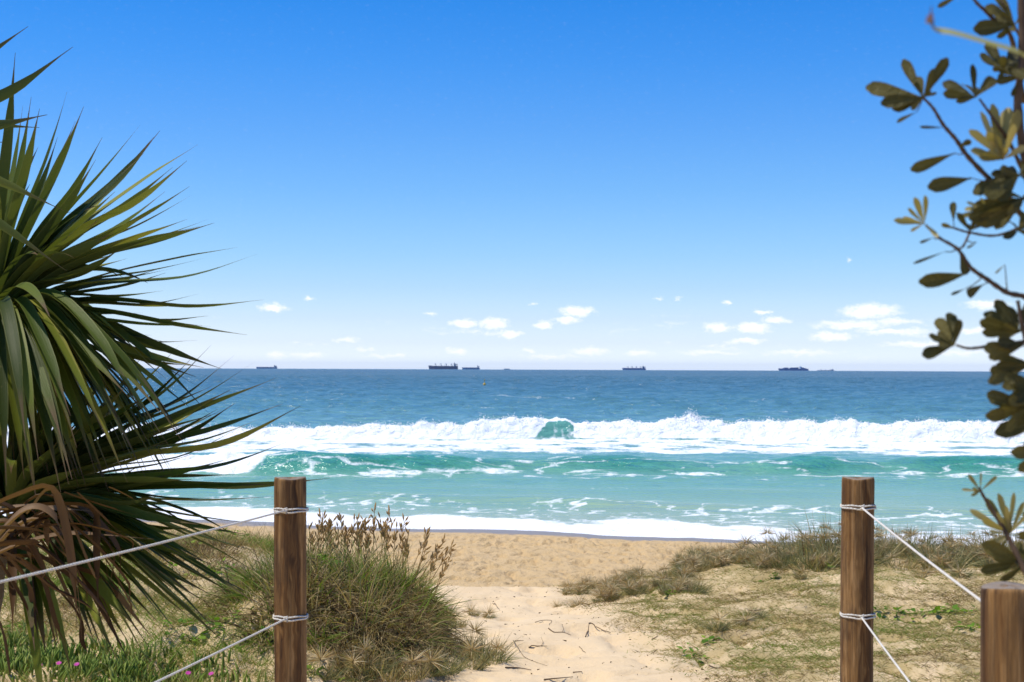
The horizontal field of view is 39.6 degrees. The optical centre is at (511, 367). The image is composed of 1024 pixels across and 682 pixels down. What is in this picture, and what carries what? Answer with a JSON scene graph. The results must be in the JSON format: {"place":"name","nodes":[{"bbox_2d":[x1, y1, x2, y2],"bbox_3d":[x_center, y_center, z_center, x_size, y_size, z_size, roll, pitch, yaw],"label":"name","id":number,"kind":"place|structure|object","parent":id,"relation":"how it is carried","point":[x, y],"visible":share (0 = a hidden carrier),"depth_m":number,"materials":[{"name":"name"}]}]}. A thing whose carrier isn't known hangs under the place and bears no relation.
{"place":"outdoors","nodes":[
{"label":"outdoors","id":0,"kind":"place"},
{"bbox_2d":[0,518,1023,681],"bbox_3d":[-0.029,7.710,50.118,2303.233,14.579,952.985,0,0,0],"label":"ground","id":1,"kind":"structure","parent":0,"point":[534,564],"depth_m":11.98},
{"bbox_2d":[0,621,74,654],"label":"pigface plant","id":2,"kind":"object","parent":1,"relation":"on","point":[13,638],"visible":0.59,"depth_m":8.56,"materials":[{"name":"green plant"}]},
{"bbox_2d":[0,637,92,681],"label":"pigface plant","id":3,"kind":"object","parent":1,"relation":"on","point":[19,663],"visible":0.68,"depth_m":8.16,"materials":[{"name":"green plant"}]},
{"bbox_2d":[0,629,140,681],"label":"pigface plant","id":4,"kind":"object","parent":1,"relation":"on","point":[58,654],"visible":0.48,"depth_m":8.35,"materials":[{"name":"green plant"}]},
{"bbox_2d":[26,644,177,681],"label":"pigface plant","id":5,"kind":"object","parent":1,"relation":"on","point":[95,663],"visible":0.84,"depth_m":7.98,"materials":[{"name":"green plant"}]},
{"bbox_2d":[0,27,256,511],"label":"pandanus palm","id":6,"kind":"object","parent":1,"relation":"on","point":[50,355],"visible":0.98,"depth_m":6.08,"materials":[{"name":"green plant"}]},
{"bbox_2d":[64,635,222,681],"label":"pigface plant","id":7,"kind":"object","parent":1,"relation":"on","point":[167,670],"visible":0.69,"depth_m":8.19,"materials":[{"name":"green plant"}]},
{"bbox_2d":[0,354,328,681],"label":"pandanus palm","id":8,"kind":"object","parent":1,"relation":"on","point":[67,519],"visible":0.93,"depth_m":6.14,"materials":[{"name":"green plant"}]},
{"bbox_2d":[163,610,238,643],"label":"beach vine","id":9,"kind":"object","parent":1,"relation":"on","point":[179,620],"visible":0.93,"depth_m":8.82,"materials":[{"name":"green plant"}]},
{"bbox_2d":[167,606,253,647],"bbox_3d":[-1.875,1.598,8.792,0.534,0.230,0.306,0,0,0],"label":"beach vine","id":10,"kind":"object","parent":1,"relation":"on","point":[215,623],"visible":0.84,"depth_m":8.83,"materials":[{"name":"green plant"}]},
{"bbox_2d":[160,643,266,681],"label":"pigface plant","id":11,"kind":"object","parent":1,"relation":"on","point":[203,676],"visible":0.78,"depth_m":8.15,"materials":[{"name":"green plant"}]},
{"bbox_2d":[274,476,306,681],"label":"fence post","id":12,"kind":"object","parent":1,"relation":"on","point":[290,645],"visible":0.98,"depth_m":5.50,"materials":[{"name":"brown wood"}]},
{"bbox_2d":[0,507,308,583],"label":"fence rope","id":13,"kind":"object","parent":12,"relation":"attached to","point":[284,510],"visible":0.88,"depth_m":4.46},
{"bbox_2d":[155,614,307,681],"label":"fence rope","id":14,"kind":"object","parent":12,"relation":"attached to","point":[286,618],"visible":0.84,"depth_m":5.11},
{"bbox_2d":[307,634,351,681],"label":"spinifex tussock","id":15,"kind":"object","parent":1,"relation":"on","point":[329,676],"visible":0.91,"depth_m":8.24,"materials":[{"name":"plant"}]},
{"bbox_2d":[183,502,480,681],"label":"grass mound","id":16,"kind":"object","parent":1,"relation":"on","point":[407,617],"depth_m":8.99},
{"bbox_2d":[321,643,399,681],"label":"spinifex tussock","id":17,"kind":"object","parent":1,"relation":"on","point":[350,659],"visible":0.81,"depth_m":8.31,"materials":[{"name":"plant"}]},
{"bbox_2d":[329,632,408,675],"bbox_3d":[-0.821,1.679,8.427,0.422,0.254,0.498,0,0,26],"label":"spinifex tussock","id":18,"kind":"object","parent":1,"relation":"on","point":[363,651],"visible":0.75,"depth_m":8.38,"materials":[{"name":"plant"}]},
{"bbox_2d":[354,649,411,681],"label":"spinifex tussock","id":19,"kind":"object","parent":1,"relation":"on","point":[393,674],"visible":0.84,"depth_m":8.35,"materials":[{"name":"plant"}]},
{"bbox_2d":[389,646,434,681],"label":"spinifex tussock","id":20,"kind":"object","parent":1,"relation":"on","point":[417,676],"visible":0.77,"depth_m":8.45,"materials":[{"name":"plant"}]},
{"bbox_2d":[395,635,469,681],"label":"spinifex tussock","id":21,"kind":"object","parent":1,"relation":"on","point":[439,668],"visible":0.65,"depth_m":8.61,"materials":[{"name":"plant"}]},
{"bbox_2d":[423,640,482,675],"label":"spinifex tussock","id":22,"kind":"object","parent":1,"relation":"on","point":[459,668],"visible":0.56,"depth_m":8.76,"materials":[{"name":"plant"}]},
{"bbox_2d":[442,608,469,627],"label":"spinifex tussock","id":23,"kind":"object","parent":1,"relation":"on","point":[461,626],"visible":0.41,"depth_m":11.40,"materials":[{"name":"plant"}]},
{"bbox_2d":[449,626,493,656],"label":"spinifex tussock","id":24,"kind":"object","parent":1,"relation":"on","point":[470,638],"visible":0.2,"depth_m":9.56,"materials":[{"name":"plant"}]},
{"bbox_2d":[461,604,482,615],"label":"spinifex tussock","id":25,"kind":"object","parent":1,"relation":"on","point":[469,610],"visible":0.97,"depth_m":12.84,"materials":[{"name":"plant"}]},
{"bbox_2d":[449,629,501,670],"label":"spinifex tussock","id":26,"kind":"object","parent":1,"relation":"on","point":[473,664],"visible":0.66,"depth_m":9.05,"materials":[{"name":"plant"}]},
{"bbox_2d":[454,617,522,661],"bbox_3d":[-0.183,1.821,9.574,0.555,0.296,0.532,0,0,0],"label":"spinifex tussock","id":27,"kind":"object","parent":1,"relation":"on","point":[475,628],"visible":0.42,"depth_m":9.55,"materials":[{"name":"plant"}]},
{"bbox_2d":[480,603,497,618],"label":"spinifex tussock","id":28,"kind":"object","parent":1,"relation":"on","point":[485,615],"visible":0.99,"depth_m":12.89,"materials":[{"name":"plant"}]},
{"bbox_2d":[468,631,523,665],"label":"spinifex tussock","id":29,"kind":"object","parent":1,"relation":"on","point":[499,660],"visible":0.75,"depth_m":9.34,"materials":[{"name":"plant"}]},
{"bbox_2d":[557,576,577,591],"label":"spinifex tussock","id":30,"kind":"object","parent":1,"relation":"on","point":[567,585],"visible":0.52,"depth_m":15.21,"materials":[{"name":"plant"}]},
{"bbox_2d":[447,586,706,679],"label":"leaf litter","id":31,"kind":"object","parent":1,"relation":"on","point":[566,640],"visible":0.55,"depth_m":11.14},
{"bbox_2d":[569,581,595,594],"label":"spinifex tussock","id":32,"kind":"object","parent":1,"relation":"on","point":[581,590],"visible":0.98,"depth_m":14.51,"materials":[{"name":"plant"}]},
{"bbox_2d":[572,572,592,589],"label":"spinifex tussock","id":33,"kind":"object","parent":1,"relation":"on","point":[580,582],"visible":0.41,"depth_m":15.12,"materials":[{"name":"plant"}]},
{"bbox_2d":[587,583,617,601],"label":"spinifex tussock","id":34,"kind":"object","parent":1,"relation":"on","point":[597,594],"visible":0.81,"depth_m":13.62,"materials":[{"name":"plant"}]},
{"bbox_2d":[595,583,625,601],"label":"spinifex tussock","id":35,"kind":"object","parent":1,"relation":"on","point":[609,594],"visible":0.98,"depth_m":13.59,"materials":[{"name":"plant"}]},
{"bbox_2d":[601,582,626,599],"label":"spinifex tussock","id":36,"kind":"object","parent":1,"relation":"on","point":[613,588],"visible":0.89,"depth_m":13.63,"materials":[{"name":"plant"}]},
{"bbox_2d":[617,568,645,586],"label":"spinifex tussock","id":37,"kind":"object","parent":1,"relation":"on","point":[636,574],"visible":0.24,"depth_m":14.61,"materials":[{"name":"plant"}]},
{"bbox_2d":[621,577,648,595],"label":"spinifex tussock","id":38,"kind":"object","parent":1,"relation":"on","point":[631,588],"visible":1,"depth_m":13.65,"materials":[{"name":"plant"}]},
{"bbox_2d":[619,577,652,593],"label":"spinifex tussock","id":39,"kind":"object","parent":1,"relation":"on","point":[642,591],"visible":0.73,"depth_m":13.74,"materials":[{"name":"plant"}]},
{"bbox_2d":[642,567,674,586],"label":"spinifex tussock","id":40,"kind":"object","parent":1,"relation":"on","point":[657,582],"visible":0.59,"depth_m":14.35,"materials":[{"name":"plant"}]},
{"bbox_2d":[650,569,690,594],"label":"spinifex tussock","id":41,"kind":"object","parent":1,"relation":"on","point":[676,588],"visible":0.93,"depth_m":13.56,"materials":[{"name":"plant"}]},
{"bbox_2d":[660,564,692,580],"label":"spinifex tussock","id":42,"kind":"object","parent":1,"relation":"on","point":[676,573],"visible":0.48,"depth_m":14.53,"materials":[{"name":"plant"}]},
{"bbox_2d":[656,572,698,592],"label":"spinifex tussock","id":43,"kind":"object","parent":1,"relation":"on","point":[682,578],"visible":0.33,"depth_m":13.76,"materials":[{"name":"plant"}]},
{"bbox_2d":[670,564,702,577],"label":"spinifex tussock","id":44,"kind":"object","parent":1,"relation":"on","point":[688,571],"visible":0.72,"depth_m":14.46,"materials":[{"name":"plant"}]},
{"bbox_2d":[668,557,704,570],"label":"spinifex tussock","id":45,"kind":"object","parent":1,"relation":"on","point":[680,564],"visible":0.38,"depth_m":14.88,"materials":[{"name":"plant"}]},
{"bbox_2d":[676,552,707,571],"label":"spinifex tussock","id":46,"kind":"object","parent":1,"relation":"on","point":[689,558],"visible":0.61,"depth_m":14.70,"materials":[{"name":"plant"}]},
{"bbox_2d":[677,646,709,664],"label":"beach vine","id":47,"kind":"object","parent":1,"relation":"on","point":[692,650],"visible":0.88,"depth_m":9.92,"materials":[{"name":"green plant"}]},
{"bbox_2d":[670,571,719,593],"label":"spinifex tussock","id":48,"kind":"object","parent":1,"relation":"on","point":[704,590],"visible":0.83,"depth_m":13.58,"materials":[{"name":"plant"}]},
{"bbox_2d":[687,635,722,643],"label":"beach vine","id":49,"kind":"object","parent":1,"relation":"on","point":[706,639],"visible":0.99,"depth_m":10.57,"materials":[{"name":"green plant"}]},
{"bbox_2d":[690,540,734,555],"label":"spinifex tussock","id":50,"kind":"object","parent":1,"relation":"on","point":[719,549],"visible":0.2,"depth_m":16.46,"materials":[{"name":"plant"}]},
{"bbox_2d":[701,546,726,567],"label":"spinifex tussock","id":51,"kind":"object","parent":1,"relation":"on","point":[709,561],"visible":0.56,"depth_m":14.87,"materials":[{"name":"plant"}]},
{"bbox_2d":[695,607,735,631],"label":"spinifex tussock","id":52,"kind":"object","parent":1,"relation":"on","point":[720,624],"visible":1,"depth_m":10.92,"materials":[{"name":"plant"}]},
{"bbox_2d":[703,547,738,568],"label":"spinifex tussock","id":53,"kind":"object","parent":1,"relation":"on","point":[723,563],"visible":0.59,"depth_m":14.87,"materials":[{"name":"plant"}]},
{"bbox_2d":[723,550,754,563],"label":"spinifex tussock","id":54,"kind":"object","parent":1,"relation":"on","point":[738,561],"visible":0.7,"depth_m":14.90,"materials":[{"name":"plant"}]},
{"bbox_2d":[724,540,759,563],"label":"spinifex tussock","id":55,"kind":"object","parent":1,"relation":"on","point":[737,548],"visible":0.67,"depth_m":14.93,"materials":[{"name":"plant"}]},
{"bbox_2d":[726,609,759,625],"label":"spinifex tussock","id":56,"kind":"object","parent":1,"relation":"on","point":[738,621],"visible":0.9,"depth_m":11.24,"materials":[{"name":"plant"}]},
{"bbox_2d":[734,532,765,554],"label":"spinifex tussock","id":57,"kind":"object","parent":1,"relation":"on","point":[748,542],"visible":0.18,"depth_m":16.39,"materials":[{"name":"plant"}]},
{"bbox_2d":[737,603,771,617],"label":"spinifex tussock","id":58,"kind":"object","parent":1,"relation":"on","point":[757,613],"visible":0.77,"depth_m":11.55,"materials":[{"name":"plant"}]},
{"bbox_2d":[740,553,774,568],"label":"spinifex tussock","id":59,"kind":"object","parent":1,"relation":"on","point":[757,563],"visible":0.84,"depth_m":14.39,"materials":[{"name":"plant"}]},
{"bbox_2d":[736,541,794,562],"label":"spinifex tussock","id":60,"kind":"object","parent":1,"relation":"on","point":[753,551],"visible":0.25,"depth_m":14.88,"materials":[{"name":"plant"}]},
{"bbox_2d":[741,525,797,554],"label":"spinifex tussock","id":61,"kind":"object","parent":1,"relation":"on","point":[761,543],"visible":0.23,"depth_m":15.92,"materials":[{"name":"plant"}]},
{"bbox_2d":[744,539,812,572],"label":"spinifex tussock","id":62,"kind":"object","parent":1,"relation":"on","point":[788,553],"visible":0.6,"depth_m":14.51,"materials":[{"name":"plant"}]},
{"bbox_2d":[764,543,797,561],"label":"spinifex tussock","id":63,"kind":"object","parent":1,"relation":"on","point":[786,549],"visible":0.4,"depth_m":14.76,"materials":[{"name":"plant"}]},
{"bbox_2d":[751,538,811,568],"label":"spinifex tussock","id":64,"kind":"object","parent":1,"relation":"on","point":[774,558],"visible":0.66,"depth_m":14.47,"materials":[{"name":"plant"}]},
{"bbox_2d":[755,527,840,572],"bbox_3d":[3.045,1.843,14.447,1.264,0.528,1.255,0,0,0],"label":"spinifex tussock","id":65,"kind":"object","parent":1,"relation":"on","point":[816,564],"visible":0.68,"depth_m":14.37,"materials":[{"name":"plant"}]},
{"bbox_2d":[765,522,838,558],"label":"spinifex tussock","id":66,"kind":"object","parent":1,"relation":"on","point":[807,542],"visible":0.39,"depth_m":15.21,"materials":[{"name":"plant"}]},
{"bbox_2d":[793,562,810,579],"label":"spinifex tussock","id":67,"kind":"object","parent":1,"relation":"on","point":[798,577],"visible":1,"depth_m":13.67,"materials":[{"name":"plant"}]},
{"bbox_2d":[791,526,839,555],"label":"spinifex tussock","id":68,"kind":"object","parent":1,"relation":"on","point":[805,536],"visible":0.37,"depth_m":15.27,"materials":[{"name":"plant"}]},
{"bbox_2d":[801,546,840,569],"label":"spinifex tussock","id":69,"kind":"object","parent":1,"relation":"on","point":[828,558],"visible":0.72,"depth_m":14.41,"materials":[{"name":"plant"}]},
{"bbox_2d":[784,498,888,550],"bbox_3d":[3.537,1.811,15.677,1.328,0.768,1.546,0,0,0],"label":"spinifex tussock","id":70,"kind":"object","parent":1,"relation":"on","point":[827,526],"visible":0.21,"depth_m":15.55,"materials":[{"name":"plant"}]},
{"bbox_2d":[798,531,876,564],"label":"spinifex tussock","id":71,"kind":"object","parent":1,"relation":"on","point":[823,550],"visible":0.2,"depth_m":14.64,"materials":[{"name":"plant"}]},
{"bbox_2d":[788,516,887,554],"bbox_3d":[3.476,1.784,15.257,1.225,0.557,1.124,0,0,0],"label":"spinifex tussock","id":72,"kind":"object","parent":1,"relation":"on","point":[827,536],"visible":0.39,"depth_m":15.16,"materials":[{"name":"plant"}]},
{"bbox_2d":[797,523,893,552],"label":"spinifex tussock","id":73,"kind":"object","parent":1,"relation":"on","point":[837,536],"visible":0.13,"depth_m":15.30,"materials":[{"name":"plant"}]},
{"bbox_2d":[814,546,897,567],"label":"spinifex tussock","id":74,"kind":"object","parent":1,"relation":"on","point":[875,559],"visible":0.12,"depth_m":14.50,"materials":[{"name":"plant"}]},
{"bbox_2d":[840,476,874,681],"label":"fence post","id":75,"kind":"object","parent":1,"relation":"on","point":[857,588],"visible":0.98,"depth_m":5.50,"materials":[{"name":"brown wood"}]},
{"bbox_2d":[839,612,910,681],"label":"fence rope","id":76,"kind":"object","parent":75,"relation":"attached to","point":[880,643],"visible":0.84,"depth_m":5.33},
{"bbox_2d":[840,504,979,600],"bbox_3d":[1.224,0.556,4.492,0.140,0.064,2.272,0,0,7],"label":"fence rope","id":77,"kind":"object","parent":75,"relation":"attached to","point":[917,552],"visible":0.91,"depth_m":4.57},
{"bbox_2d":[831,524,895,556],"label":"spinifex tussock","id":78,"kind":"object","parent":1,"relation":"on","point":[878,534],"visible":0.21,"depth_m":15.20,"materials":[{"name":"plant"}]},
{"bbox_2d":[830,525,917,559],"bbox_3d":[3.873,1.838,15.217,1.030,0.507,1.073,0,0,0],"label":"spinifex tussock","id":79,"kind":"object","parent":1,"relation":"on","point":[894,549],"visible":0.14,"depth_m":15.12,"materials":[{"name":"plant"}]},
{"bbox_2d":[874,538,900,562],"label":"spinifex tussock","id":80,"kind":"object","parent":1,"relation":"on","point":[885,545],"visible":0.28,"depth_m":15.03,"materials":[{"name":"plant"}]},
{"bbox_2d":[874,522,923,547],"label":"spinifex tussock","id":81,"kind":"object","parent":1,"relation":"on","point":[880,529],"visible":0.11,"depth_m":16.20,"materials":[{"name":"plant"}]},
{"bbox_2d":[887,531,911,557],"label":"spinifex tussock","id":82,"kind":"object","parent":1,"relation":"on","point":[896,541],"visible":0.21,"depth_m":15.52,"materials":[{"name":"plant"}]},
{"bbox_2d":[876,544,923,570],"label":"spinifex tussock","id":83,"kind":"object","parent":1,"relation":"on","point":[900,564],"visible":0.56,"depth_m":14.44,"materials":[{"name":"plant"}]},
{"bbox_2d":[873,605,931,622],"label":"beach vine","id":84,"kind":"object","parent":1,"relation":"on","point":[895,608],"visible":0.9,"depth_m":11.58,"materials":[{"name":"green plant"}]},
{"bbox_2d":[886,519,939,556],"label":"spinifex tussock","id":85,"kind":"object","parent":1,"relation":"on","point":[914,537],"visible":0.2,"depth_m":15.82,"materials":[{"name":"plant"}]},
{"bbox_2d":[874,521,954,556],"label":"spinifex tussock","id":86,"kind":"object","parent":1,"relation":"on","point":[910,551],"visible":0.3,"depth_m":15.69,"materials":[{"name":"plant"}]},
{"bbox_2d":[900,541,941,561],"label":"spinifex tussock","id":87,"kind":"object","parent":1,"relation":"on","point":[918,546],"visible":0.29,"depth_m":14.95,"materials":[{"name":"plant"}]},
{"bbox_2d":[910,564,935,577],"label":"spinifex tussock","id":88,"kind":"object","parent":1,"relation":"on","point":[924,572],"visible":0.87,"depth_m":13.66,"materials":[{"name":"plant"}]},
{"bbox_2d":[914,544,962,569],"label":"spinifex tussock","id":89,"kind":"object","parent":1,"relation":"on","point":[937,559],"visible":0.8,"depth_m":14.30,"materials":[{"name":"plant"}]},
{"bbox_2d":[914,530,964,562],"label":"spinifex tussock","id":90,"kind":"object","parent":1,"relation":"on","point":[950,541],"visible":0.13,"depth_m":15.64,"materials":[{"name":"plant"}]},
{"bbox_2d":[907,603,975,618],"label":"beach vine","id":91,"kind":"object","parent":1,"relation":"on","point":[938,608],"visible":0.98,"depth_m":11.63,"materials":[{"name":"green plant"}]},
{"bbox_2d":[866,0,1023,580],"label":"banksia tree","id":92,"kind":"object","parent":1,"relation":"on","point":[999,207],"visible":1,"depth_m":2.25,"materials":[{"name":"green plant"}]},
{"bbox_2d":[925,7,1023,55],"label":"branch","id":93,"kind":"object","parent":92,"relation":"attached to","point":[929,19],"visible":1,"depth_m":1.46,"materials":[{"name":"plant"}]},
{"bbox_2d":[903,529,987,568],"bbox_3d":[4.454,1.834,14.518,0.969,0.456,0.992,0,0,0],"label":"spinifex tussock","id":94,"kind":"object","parent":1,"relation":"on","point":[953,552],"visible":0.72,"depth_m":14.46,"materials":[{"name":"plant"}]},
{"bbox_2d":[917,515,981,558],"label":"spinifex tussock","id":95,"kind":"object","parent":1,"relation":"on","point":[969,533],"visible":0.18,"depth_m":15.89,"materials":[{"name":"plant"}]},
{"bbox_2d":[939,559,978,578],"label":"spinifex tussock","id":96,"kind":"object","parent":1,"relation":"on","point":[959,572],"visible":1,"depth_m":13.35,"materials":[{"name":"plant"}]},
{"bbox_2d":[952,621,979,631],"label":"beach vine","id":97,"kind":"object","parent":1,"relation":"on","point":[971,626],"visible":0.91,"depth_m":10.65,"materials":[{"name":"green plant"}]},
{"bbox_2d":[957,537,998,567],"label":"spinifex tussock","id":98,"kind":"object","parent":1,"relation":"on","point":[980,559],"visible":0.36,"depth_m":14.36,"materials":[{"name":"plant"}]},
{"bbox_2d":[959,536,1023,568],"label":"spinifex tussock","id":99,"kind":"object","parent":1,"relation":"on","point":[984,555],"visible":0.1,"depth_m":14.66,"materials":[{"name":"plant"}]},
{"bbox_2d":[968,528,1023,546],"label":"spinifex tussock","id":100,"kind":"object","parent":1,"relation":"on","point":[994,534],"visible":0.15,"depth_m":15.55,"materials":[{"name":"plant"}]},
{"bbox_2d":[980,581,1023,681],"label":"fence post","id":101,"kind":"object","parent":1,"relation":"on","point":[1001,631],"visible":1,"depth_m":3.25,"materials":[{"name":"brown wood"}]},
{"bbox_2d":[0,522,1023,681],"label":"dune grass","id":102,"kind":"structure","parent":0,"point":[204,549],"depth_m":10.39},
{"bbox_2d":[0,0,1023,371],"label":"sky","id":103,"kind":"structure","parent":0,"point":[394,184],"materials":[{"name":"blue"}]},
{"bbox_2d":[1,368,1023,545],"bbox_3d":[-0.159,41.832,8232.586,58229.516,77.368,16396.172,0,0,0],"label":"sea","id":104,"kind":"structure","parent":0,"point":[564,471],"depth_m":87.79,"materials":[{"name":"liquid"}]},
{"bbox_2d":[428,362,457,368],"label":"bulk carrier","id":105,"kind":"object","parent":104,"relation":"on","point":[455,366],"visible":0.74,"depth_m":7888.67,"materials":[{"name":"metal"}]},
{"bbox_2d":[52,406,1008,437],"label":"sea spray","id":106,"kind":"object","parent":104,"relation":"on","point":[683,416],"visible":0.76,"depth_m":99.23,"materials":[{"name":"white"}]},
{"bbox_2d":[778,366,808,370],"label":"container ship","id":107,"kind":"object","parent":104,"relation":"on","point":[799,368],"visible":0.87,"depth_m":7990.10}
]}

